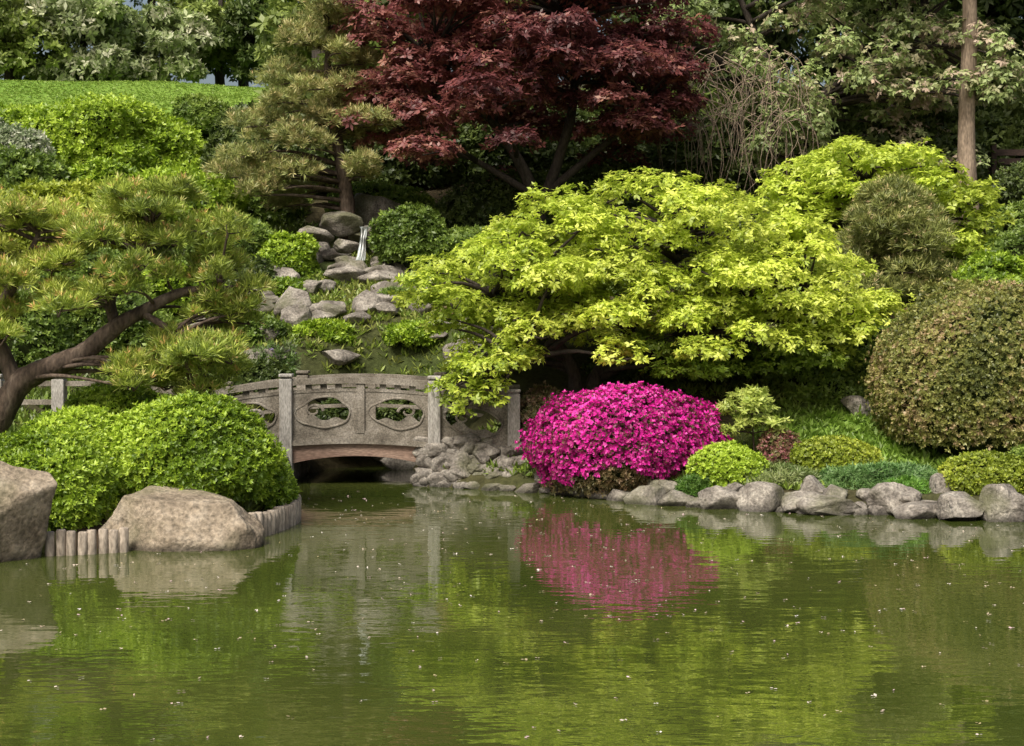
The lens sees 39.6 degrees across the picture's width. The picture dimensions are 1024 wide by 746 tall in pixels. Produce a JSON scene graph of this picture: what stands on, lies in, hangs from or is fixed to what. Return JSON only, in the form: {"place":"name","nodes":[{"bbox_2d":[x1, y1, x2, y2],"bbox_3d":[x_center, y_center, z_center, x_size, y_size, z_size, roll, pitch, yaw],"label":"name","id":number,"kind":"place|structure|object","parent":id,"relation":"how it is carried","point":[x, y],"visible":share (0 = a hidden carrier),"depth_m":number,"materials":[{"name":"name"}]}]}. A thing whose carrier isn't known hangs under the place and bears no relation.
{"place":"outdoors","nodes":[
{"label":"outdoors","id":0,"kind":"place"},
{"bbox_2d":[0,0,1021,87],"label":"sky","id":1,"kind":"structure","parent":0,"point":[210,78],"materials":[{"name":"white"}]},
{"bbox_2d":[0,466,1023,745],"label":"pond water","id":2,"kind":"structure","parent":0,"point":[694,672],"depth_m":11.84,"materials":[{"name":"green liquid"}]},
{"bbox_2d":[0,461,56,561],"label":"boulder","id":3,"kind":"object","parent":2,"relation":"in","point":[26,497],"visible":0.69,"depth_m":15.40,"materials":[{"name":"grey stone"}]},
{"bbox_2d":[0,491,1020,739],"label":"floating petals","id":4,"kind":"object","parent":2,"relation":"on","point":[556,609],"visible":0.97,"depth_m":12.72,"materials":[{"name":"white plant"}]},
{"bbox_2d":[0,81,1023,552],"bbox_3d":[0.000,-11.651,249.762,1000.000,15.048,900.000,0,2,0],"label":"ground","id":5,"kind":"structure","parent":0,"point":[528,379],"depth_m":26.84,"materials":[{"name":"green plant"}]},
{"bbox_2d":[0,117,56,165],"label":"white flowering shrub","id":6,"kind":"object","parent":5,"relation":"on","point":[18,135],"visible":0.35,"depth_m":34.54,"materials":[{"name":"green plant"}]},
{"bbox_2d":[0,101,58,174],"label":"broadleaf shrub","id":7,"kind":"object","parent":5,"relation":"on","point":[9,113],"visible":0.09,"depth_m":36.70,"materials":[{"name":"green plant"}]},
{"bbox_2d":[0,142,73,190],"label":"broadleaf shrub","id":8,"kind":"object","parent":5,"relation":"on","point":[12,172],"visible":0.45,"depth_m":33.47,"materials":[{"name":"green plant"}]},
{"bbox_2d":[0,288,83,372],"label":"hillside shrub","id":9,"kind":"object","parent":5,"relation":"on","point":[44,337],"visible":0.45,"depth_m":25.41,"materials":[{"name":"green plant"}]},
{"bbox_2d":[0,421,123,530],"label":"boxwood shrub","id":10,"kind":"object","parent":5,"relation":"on","point":[79,467],"visible":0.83,"depth_m":16.36,"materials":[{"name":"green plant"}]},
{"bbox_2d":[21,404,123,465],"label":"boxwood shrub","id":11,"kind":"object","parent":5,"relation":"on","point":[95,421],"visible":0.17,"depth_m":17.60,"materials":[{"name":"green plant"}]},
{"bbox_2d":[0,176,162,255],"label":"broadleaf shrub","id":12,"kind":"object","parent":5,"relation":"on","point":[78,191],"visible":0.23,"depth_m":30.32,"materials":[{"name":"green plant"}]},
{"bbox_2d":[30,246,132,300],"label":"hillside shrub","id":13,"kind":"object","parent":5,"relation":"on","point":[87,267],"visible":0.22,"depth_m":28.27,"materials":[{"name":"green plant"}]},
{"bbox_2d":[8,91,175,170],"bbox_3d":[-11.209,-6.067,37.322,4.758,2.528,3.740,0,2,-15],"label":"broadleaf shrub","id":14,"kind":"object","parent":5,"relation":"on","point":[80,130],"visible":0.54,"depth_m":36.14,"materials":[{"name":"green plant"}]},
{"bbox_2d":[66,154,143,182],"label":"broadleaf shrub","id":15,"kind":"object","parent":5,"relation":"on","point":[106,166],"visible":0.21,"depth_m":33.87,"materials":[{"name":"green plant"}]},
{"bbox_2d":[62,379,160,418],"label":"boxwood shrub","id":16,"kind":"object","parent":5,"relation":"on","point":[113,399],"visible":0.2,"depth_m":19.40,"materials":[{"name":"green plant"}]},
{"bbox_2d":[46,282,181,353],"bbox_3d":[-7.481,-1.029,26.948,2.911,1.690,2.036,0,2,0],"label":"hillside shrub","id":17,"kind":"object","parent":5,"relation":"on","point":[98,319],"visible":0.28,"depth_m":26.34,"materials":[{"name":"green plant"}]},
{"bbox_2d":[0,79,267,140],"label":"lawn grass","id":18,"kind":"structure","parent":5,"relation":"on","point":[236,95],"depth_m":50.21,"materials":[{"name":"green plant"}]},
{"bbox_2d":[0,170,277,435],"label":"leaning pine tree","id":19,"kind":"object","parent":5,"relation":"on","point":[148,204],"visible":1,"depth_m":18.69,"materials":[{"name":"green plant"}]},
{"bbox_2d":[0,0,299,87],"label":"distant trees","id":20,"kind":"object","parent":5,"relation":"on","point":[193,41],"visible":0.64,"depth_m":60.51,"materials":[{"name":"green plant"}]},
{"bbox_2d":[131,112,206,171],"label":"broadleaf shrub","id":21,"kind":"object","parent":5,"relation":"on","point":[185,142],"visible":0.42,"depth_m":36.98,"materials":[{"name":"green plant"}]},
{"bbox_2d":[45,494,300,555],"bbox_3d":[-3.568,2.013,17.552,1.399,0.720,4.661,1,2,25],"label":"log edging","id":22,"kind":"object","parent":5,"relation":"on","point":[275,519],"visible":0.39,"depth_m":15.93,"materials":[{"name":"grey wood"}]},
{"bbox_2d":[101,485,264,551],"bbox_3d":[-3.863,1.978,16.548,1.966,1.284,1.025,0,2,0],"label":"boulder","id":23,"kind":"object","parent":5,"relation":"on","point":[166,518],"visible":0.52,"depth_m":16.21,"materials":[{"name":"grey stone"}]},
{"bbox_2d":[140,260,227,316],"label":"hillside shrub","id":24,"kind":"object","parent":5,"relation":"on","point":[161,286],"visible":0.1,"depth_m":27.95,"materials":[{"name":"green plant"}]},
{"bbox_2d":[139,326,237,365],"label":"hillside shrub","id":25,"kind":"object","parent":5,"relation":"on","point":[145,343],"visible":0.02,"depth_m":25.94,"materials":[{"name":"green plant"}]},
{"bbox_2d":[129,159,250,240],"bbox_3d":[-7.569,-3.952,32.873,3.044,1.914,2.712,0,2,0],"label":"broadleaf shrub","id":26,"kind":"object","parent":5,"relation":"on","point":[220,190],"visible":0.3,"depth_m":32.35,"materials":[{"name":"green plant"}]},
{"bbox_2d":[104,389,288,503],"bbox_3d":[-3.971,0.978,17.681,2.338,1.597,1.989,0,2,0],"label":"boxwood shrub","id":27,"kind":"object","parent":5,"relation":"on","point":[222,445],"visible":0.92,"depth_m":17.09,"materials":[{"name":"green plant"}]},
{"bbox_2d":[169,92,230,135],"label":"hillside shrub","id":28,"kind":"object","parent":5,"relation":"on","point":[199,110],"visible":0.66,"depth_m":42.36,"materials":[{"name":"green plant"}]},
{"bbox_2d":[178,214,277,262],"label":"hillside shrub","id":29,"kind":"object","parent":5,"relation":"on","point":[262,230],"visible":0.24,"depth_m":30.35,"materials":[{"name":"green plant"}]},
{"bbox_2d":[199,99,298,179],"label":"woodland understory shrub","id":30,"kind":"object","parent":5,"relation":"on","point":[229,134],"visible":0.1,"depth_m":36.20,"materials":[{"name":"green plant"}]},
{"bbox_2d":[225,254,277,290],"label":"hillside shrub","id":31,"kind":"object","parent":5,"relation":"on","point":[267,266],"visible":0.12,"depth_m":29.07,"materials":[{"name":"green plant"}]},
{"bbox_2d":[208,356,296,393],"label":"hillside shrub","id":32,"kind":"object","parent":5,"relation":"on","point":[268,369],"visible":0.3,"depth_m":25.29,"materials":[{"name":"green plant"}]},
{"bbox_2d":[221,310,291,345],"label":"hillside shrub","id":33,"kind":"object","parent":5,"relation":"on","point":[282,326],"visible":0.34,"depth_m":26.77,"materials":[{"name":"green plant"}]},
{"bbox_2d":[0,370,520,480],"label":"garden bridge","id":34,"kind":"structure","parent":5,"relation":"on","point":[305,435],"depth_m":22.93,"materials":[{"name":"grey stone"}]},
{"bbox_2d":[229,173,311,225],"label":"hillside shrub","id":35,"kind":"object","parent":5,"relation":"on","point":[257,211],"visible":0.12,"depth_m":33.73,"materials":[{"name":"green plant"}]},
{"bbox_2d":[246,458,300,509],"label":"boxwood shrub","id":36,"kind":"object","parent":5,"relation":"on","point":[286,487],"visible":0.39,"depth_m":18.04,"materials":[{"name":"green plant"}]},
{"bbox_2d":[251,338,303,376],"bbox_3d":[-4.386,-0.227,26.022,1.238,0.863,0.834,0,2,0],"label":"purple iris bed","id":37,"kind":"object","parent":5,"relation":"on","point":[291,354],"visible":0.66,"depth_m":25.83,"materials":[{"name":"green plant"}]},
{"bbox_2d":[250,229,320,277],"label":"hillside shrub","id":38,"kind":"object","parent":5,"relation":"on","point":[297,252],"visible":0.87,"depth_m":30.11,"materials":[{"name":"green plant"}]},
{"bbox_2d":[272,275,308,297],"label":"hillside shrub","id":39,"kind":"object","parent":5,"relation":"on","point":[284,283],"visible":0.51,"depth_m":28.76,"materials":[{"name":"green plant"}]},
{"bbox_2d":[200,0,401,253],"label":"upright pine tree","id":40,"kind":"object","parent":5,"relation":"on","point":[260,169],"visible":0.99,"depth_m":31.30,"materials":[{"name":"green plant"}]},
{"bbox_2d":[285,316,361,343],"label":"hillside shrub","id":41,"kind":"object","parent":5,"relation":"on","point":[343,335],"visible":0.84,"depth_m":27.18,"materials":[{"name":"green plant"}]},
{"bbox_2d":[283,111,379,194],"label":"woodland understory shrub","id":42,"kind":"object","parent":5,"relation":"on","point":[327,155],"visible":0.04,"depth_m":35.45,"materials":[{"name":"green plant"}]},
{"bbox_2d":[314,398,381,419],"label":"hillside shrub","id":43,"kind":"object","parent":5,"relation":"on","point":[337,412],"visible":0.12,"depth_m":25.57,"materials":[{"name":"green plant"}]},
{"bbox_2d":[265,211,448,339],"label":"rock cascade","id":44,"kind":"object","parent":5,"relation":"on","point":[353,228],"visible":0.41,"depth_m":30.83,"materials":[{"name":"stone"}]},
{"bbox_2d":[324,178,445,221],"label":"hillside shrub","id":45,"kind":"object","parent":5,"relation":"on","point":[388,189],"visible":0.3,"depth_m":33.35,"materials":[{"name":"green plant"}]},
{"bbox_2d":[377,286,416,296],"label":"hillside shrub","id":46,"kind":"object","parent":5,"relation":"on","point":[395,288],"visible":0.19,"depth_m":28.43,"materials":[{"name":"green plant"}]},
{"bbox_2d":[376,374,423,420],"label":"hillside shrub","id":47,"kind":"object","parent":5,"relation":"on","point":[390,413],"visible":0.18,"depth_m":26.14,"materials":[{"name":"green plant"}]},
{"bbox_2d":[272,433,528,486],"bbox_3d":[-2.376,1.470,22.850,6.041,1.025,0.891,0,2,0],"label":"stone abutment","id":48,"kind":"object","parent":5,"relation":"on","point":[472,452],"visible":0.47,"depth_m":22.73,"materials":[{"name":"grey stone"}]},
{"bbox_2d":[367,200,447,270],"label":"hillside shrub","id":49,"kind":"object","parent":5,"relation":"on","point":[401,234],"visible":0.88,"depth_m":30.02,"materials":[{"name":"green plant"}]},
{"bbox_2d":[382,318,447,346],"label":"hillside shrub","id":50,"kind":"object","parent":5,"relation":"on","point":[408,331],"visible":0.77,"depth_m":27.24,"materials":[{"name":"green plant"}]},
{"bbox_2d":[364,117,466,187],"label":"woodland understory shrub","id":51,"kind":"object","parent":5,"relation":"on","point":[396,170],"visible":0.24,"depth_m":35.74,"materials":[{"name":"green plant"}]},
{"bbox_2d":[396,270,452,286],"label":"hillside shrub","id":52,"kind":"object","parent":5,"relation":"on","point":[412,280],"visible":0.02,"depth_m":28.94,"materials":[{"name":"green plant"}]},
{"bbox_2d":[409,390,459,424],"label":"hillside shrub","id":53,"kind":"object","parent":5,"relation":"on","point":[450,419],"visible":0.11,"depth_m":25.61,"materials":[{"name":"green plant"}]},
{"bbox_2d":[425,223,514,265],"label":"hillside shrub","id":54,"kind":"object","parent":5,"relation":"on","point":[457,234],"visible":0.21,"depth_m":30.09,"materials":[{"name":"green plant"}]},
{"bbox_2d":[448,104,531,178],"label":"woodland understory shrub","id":55,"kind":"object","parent":5,"relation":"on","point":[475,138],"visible":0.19,"depth_m":36.25,"materials":[{"name":"green plant"}]},
{"bbox_2d":[0,191,987,527],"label":"ground cover plants","id":56,"kind":"object","parent":5,"relation":"on","point":[826,407],"visible":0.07,"depth_m":24.51,"materials":[{"name":"green plant"}]},
{"bbox_2d":[432,168,576,229],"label":"hillside shrub","id":57,"kind":"object","parent":5,"relation":"on","point":[479,202],"visible":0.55,"depth_m":32.79,"materials":[{"name":"green plant"}]},
{"bbox_2d":[461,319,561,341],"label":"hillside shrub","id":58,"kind":"object","parent":5,"relation":"on","point":[462,333],"depth_m":26.90,"materials":[{"name":"green plant"}]},
{"bbox_2d":[326,0,722,241],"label":"purple japanese maple","id":59,"kind":"object","parent":5,"relation":"on","point":[559,42],"visible":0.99,"depth_m":30.93,"materials":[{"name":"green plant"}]},
{"bbox_2d":[189,193,871,469],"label":"hillside rocks","id":60,"kind":"object","parent":5,"relation":"on","point":[292,305],"visible":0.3,"depth_m":27.92,"materials":[{"name":"grey stone"}]},
{"bbox_2d":[520,380,564,442],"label":"dark shrub","id":61,"kind":"object","parent":5,"relation":"on","point":[532,402],"visible":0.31,"depth_m":23.00,"materials":[{"name":"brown plant"}]},
{"bbox_2d":[514,104,607,171],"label":"woodland understory shrub","id":62,"kind":"object","parent":5,"relation":"on","point":[543,157],"visible":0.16,"depth_m":36.37,"materials":[{"name":"green plant"}]},
{"bbox_2d":[536,156,700,219],"bbox_3d":[2.357,-4.173,33.903,4.635,2.043,2.446,0,2,0],"label":"hillside shrub","id":63,"kind":"object","parent":5,"relation":"on","point":[588,177],"visible":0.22,"depth_m":33.25,"materials":[{"name":"green plant"}]},
{"bbox_2d":[579,108,661,169],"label":"woodland understory shrub","id":64,"kind":"object","parent":5,"relation":"on","point":[639,147],"visible":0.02,"depth_m":36.27,"materials":[{"name":"green plant"}]},
{"bbox_2d":[515,381,734,497],"bbox_3d":[1.734,1.101,21.847,3.391,1.985,2.675,0,2,0],"label":"magenta azalea","id":65,"kind":"object","parent":5,"relation":"on","point":[619,436],"visible":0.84,"depth_m":21.02,"materials":[{"name":"pink plant"}]},
{"bbox_2d":[229,0,1023,157],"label":"background woodland","id":66,"kind":"object","parent":5,"relation":"on","point":[1003,12],"visible":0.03,"depth_m":40.01,"materials":[{"name":"green plant"}]},
{"bbox_2d":[581,348,711,391],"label":"hillside shrub","id":67,"kind":"object","parent":5,"relation":"on","point":[628,376],"visible":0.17,"depth_m":24.74,"materials":[{"name":"green plant"}]},
{"bbox_2d":[387,166,915,417],"bbox_3d":[2.393,-1.162,24.478,8.999,4.685,5.816,0,2,0],"label":"lime japanese maple","id":68,"kind":"object","parent":5,"relation":"on","point":[530,290],"visible":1,"depth_m":23.15,"materials":[{"name":"green plant"}]},
{"bbox_2d":[673,471,716,496],"bbox_3d":[2.703,1.629,20.601,0.856,0.500,0.721,0,2,0],"label":"creeping juniper","id":69,"kind":"object","parent":5,"relation":"on","point":[692,484],"visible":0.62,"depth_m":20.41,"materials":[{"name":"green plant"}]},
{"bbox_2d":[641,114,764,195],"bbox_3d":[4.928,-5.271,35.683,3.524,2.324,2.744,0,2,0],"label":"woodland understory shrub","id":70,"kind":"object","parent":5,"relation":"on","point":[668,153],"visible":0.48,"depth_m":34.80,"materials":[{"name":"green plant"}]},
{"bbox_2d":[649,192,778,260],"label":"hillside shrub","id":71,"kind":"object","parent":5,"relation":"on","point":[754,218],"visible":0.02,"depth_m":30.62,"materials":[{"name":"green plant"}]},
{"bbox_2d":[684,439,771,486],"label":"round shrub","id":72,"kind":"object","parent":5,"relation":"on","point":[722,463],"visible":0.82,"depth_m":20.42,"materials":[{"name":"green plant"}]},
{"bbox_2d":[436,462,1023,521],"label":"shoreline rocks","id":73,"kind":"object","parent":5,"relation":"on","point":[1000,503],"visible":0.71,"depth_m":19.53,"materials":[{"name":"grey stone"}]},
{"bbox_2d":[696,333,772,391],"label":"hillside shrub","id":74,"kind":"object","parent":5,"relation":"on","point":[733,379],"visible":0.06,"depth_m":24.78,"materials":[{"name":"green plant"}]},
{"bbox_2d":[715,383,793,451],"bbox_3d":[3.649,0.869,22.017,1.328,1.440,1.092,0,2,0],"label":"maple sapling","id":75,"kind":"object","parent":5,"relation":"on","point":[754,401],"visible":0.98,"depth_m":21.83,"materials":[{"name":"green plant"}]},
{"bbox_2d":[727,459,821,488],"bbox_3d":[3.711,1.551,20.649,1.733,0.676,1.161,0,2,0],"label":"creeping juniper","id":76,"kind":"object","parent":5,"relation":"on","point":[779,472],"visible":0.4,"depth_m":20.37,"materials":[{"name":"green plant"}]},
{"bbox_2d":[756,427,801,463],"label":"pink azalea","id":77,"kind":"object","parent":5,"relation":"on","point":[775,446],"visible":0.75,"depth_m":21.59,"materials":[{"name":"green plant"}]},
{"bbox_2d":[739,108,838,192],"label":"woodland understory shrub","id":78,"kind":"object","parent":5,"relation":"on","point":[796,151],"visible":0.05,"depth_m":35.09,"materials":[{"name":"green plant"}]},
{"bbox_2d":[751,334,883,408],"bbox_3d":[5.464,0.042,24.985,2.794,1.679,2.355,0,2,0],"label":"hillside shrub","id":79,"kind":"object","parent":5,"relation":"on","point":[828,383],"visible":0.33,"depth_m":24.21,"materials":[{"name":"green plant"}]},
{"bbox_2d":[645,0,1023,198],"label":"weeping cherry tree","id":80,"kind":"object","parent":5,"relation":"on","point":[871,78],"visible":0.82,"depth_m":33.55,"materials":[{"name":"green plant"}]},
{"bbox_2d":[789,434,883,472],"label":"round shrub","id":81,"kind":"object","parent":5,"relation":"on","point":[817,452],"visible":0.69,"depth_m":20.82,"materials":[{"name":"green plant"}]},
{"bbox_2d":[815,109,915,187],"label":"woodland understory shrub","id":82,"kind":"object","parent":5,"relation":"on","point":[856,128],"visible":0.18,"depth_m":34.82,"materials":[{"name":"green plant"}]},
{"bbox_2d":[731,135,1016,283],"bbox_3d":[7.418,-3.131,28.986,6.124,3.511,4.557,0,2,0],"label":"lime japanese maple","id":83,"kind":"object","parent":5,"relation":"on","point":[806,196],"visible":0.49,"depth_m":28.33,"materials":[{"name":"green plant"}]},
{"bbox_2d":[851,315,896,373],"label":"hillside shrub","id":84,"kind":"object","parent":5,"relation":"on","point":[867,343],"visible":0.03,"depth_m":25.23,"materials":[{"name":"green plant"}]},
{"bbox_2d":[817,459,937,489],"bbox_3d":[5.362,1.512,20.421,2.137,0.650,1.435,0,2,0],"label":"creeping juniper","id":85,"kind":"object","parent":5,"relation":"on","point":[870,475],"visible":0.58,"depth_m":20.07,"materials":[{"name":"green plant"}]},
{"bbox_2d":[826,170,963,322],"bbox_3d":[7.382,-2.075,27.009,3.167,3.542,2.821,0,2,0],"label":"mounded pine tree","id":86,"kind":"object","parent":5,"relation":"on","point":[908,216],"visible":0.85,"depth_m":26.31,"materials":[{"name":"green plant"}]},
{"bbox_2d":[883,474,930,493],"bbox_3d":[5.486,1.671,19.820,0.846,0.544,0.770,0,2,0],"label":"creeping juniper","id":87,"kind":"object","parent":5,"relation":"on","point":[921,486],"visible":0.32,"depth_m":19.69,"materials":[{"name":"green plant"}]},
{"bbox_2d":[858,278,1023,455],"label":"round shrub","id":88,"kind":"object","parent":5,"relation":"on","point":[950,380],"visible":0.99,"depth_m":21.55,"materials":[{"name":"green plant"}]},
{"bbox_2d":[892,276,997,323],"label":"hillside shrub","id":89,"kind":"object","parent":5,"relation":"on","point":[927,290],"visible":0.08,"depth_m":25.20,"materials":[{"name":"green plant"}]},
{"bbox_2d":[888,110,1004,189],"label":"woodland understory shrub","id":90,"kind":"object","parent":5,"relation":"on","point":[949,143],"visible":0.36,"depth_m":34.77,"materials":[{"name":"green plant"}]},
{"bbox_2d":[937,448,1023,495],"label":"round shrub","id":91,"kind":"object","parent":5,"relation":"on","point":[972,473],"visible":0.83,"depth_m":19.42,"materials":[{"name":"green plant"}]},
{"bbox_2d":[957,0,1006,221],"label":"tall conifer tree","id":92,"kind":"object","parent":5,"relation":"on","point":[966,157],"visible":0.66,"depth_m":33.16,"materials":[{"name":"brown plant"}]},
{"bbox_2d":[946,248,1023,283],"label":"hillside shrub","id":93,"kind":"object","parent":5,"relation":"on","point":[999,265],"visible":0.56,"depth_m":25.63,"materials":[{"name":"green plant"}]},
{"bbox_2d":[955,103,1023,174],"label":"woodland understory shrub","id":94,"kind":"object","parent":5,"relation":"on","point":[1008,118],"visible":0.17,"depth_m":36.54,"materials":[{"name":"green plant"}]},
{"bbox_2d":[966,224,1023,260],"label":"hillside shrub","id":95,"kind":"object","parent":5,"relation":"on","point":[1013,244],"visible":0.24,"depth_m":27.13,"materials":[{"name":"green plant"}]},
{"bbox_2d":[979,158,1023,217],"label":"hillside shrub","id":96,"kind":"object","parent":5,"relation":"on","point":[1012,183],"visible":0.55,"depth_m":32.98,"materials":[{"name":"green plant"}]},
{"bbox_2d":[983,196,1023,239],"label":"hillside shrub","id":97,"kind":"object","parent":5,"relation":"on","point":[1014,206],"visible":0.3,"depth_m":30.08,"materials":[{"name":"green plant"}]},
{"bbox_2d":[988,143,1023,178],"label":"wooden fence","id":98,"kind":"object","parent":5,"relation":"on","point":[1009,152],"visible":0.33,"depth_m":35.21,"materials":[{"name":"brown wood"}]},
{"bbox_2d":[1006,134,1023,166],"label":"woodland understory shrub","id":99,"kind":"object","parent":5,"relation":"on","point":[1021,144],"visible":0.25,"depth_m":36.20,"materials":[{"name":"green plant"}]},
{"bbox_2d":[1008,444,1023,463],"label":"round shrub","id":100,"kind":"object","parent":5,"relation":"on","point":[1018,451],"visible":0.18,"depth_m":19.91,"materials":[{"name":"green plant"}]}
]}

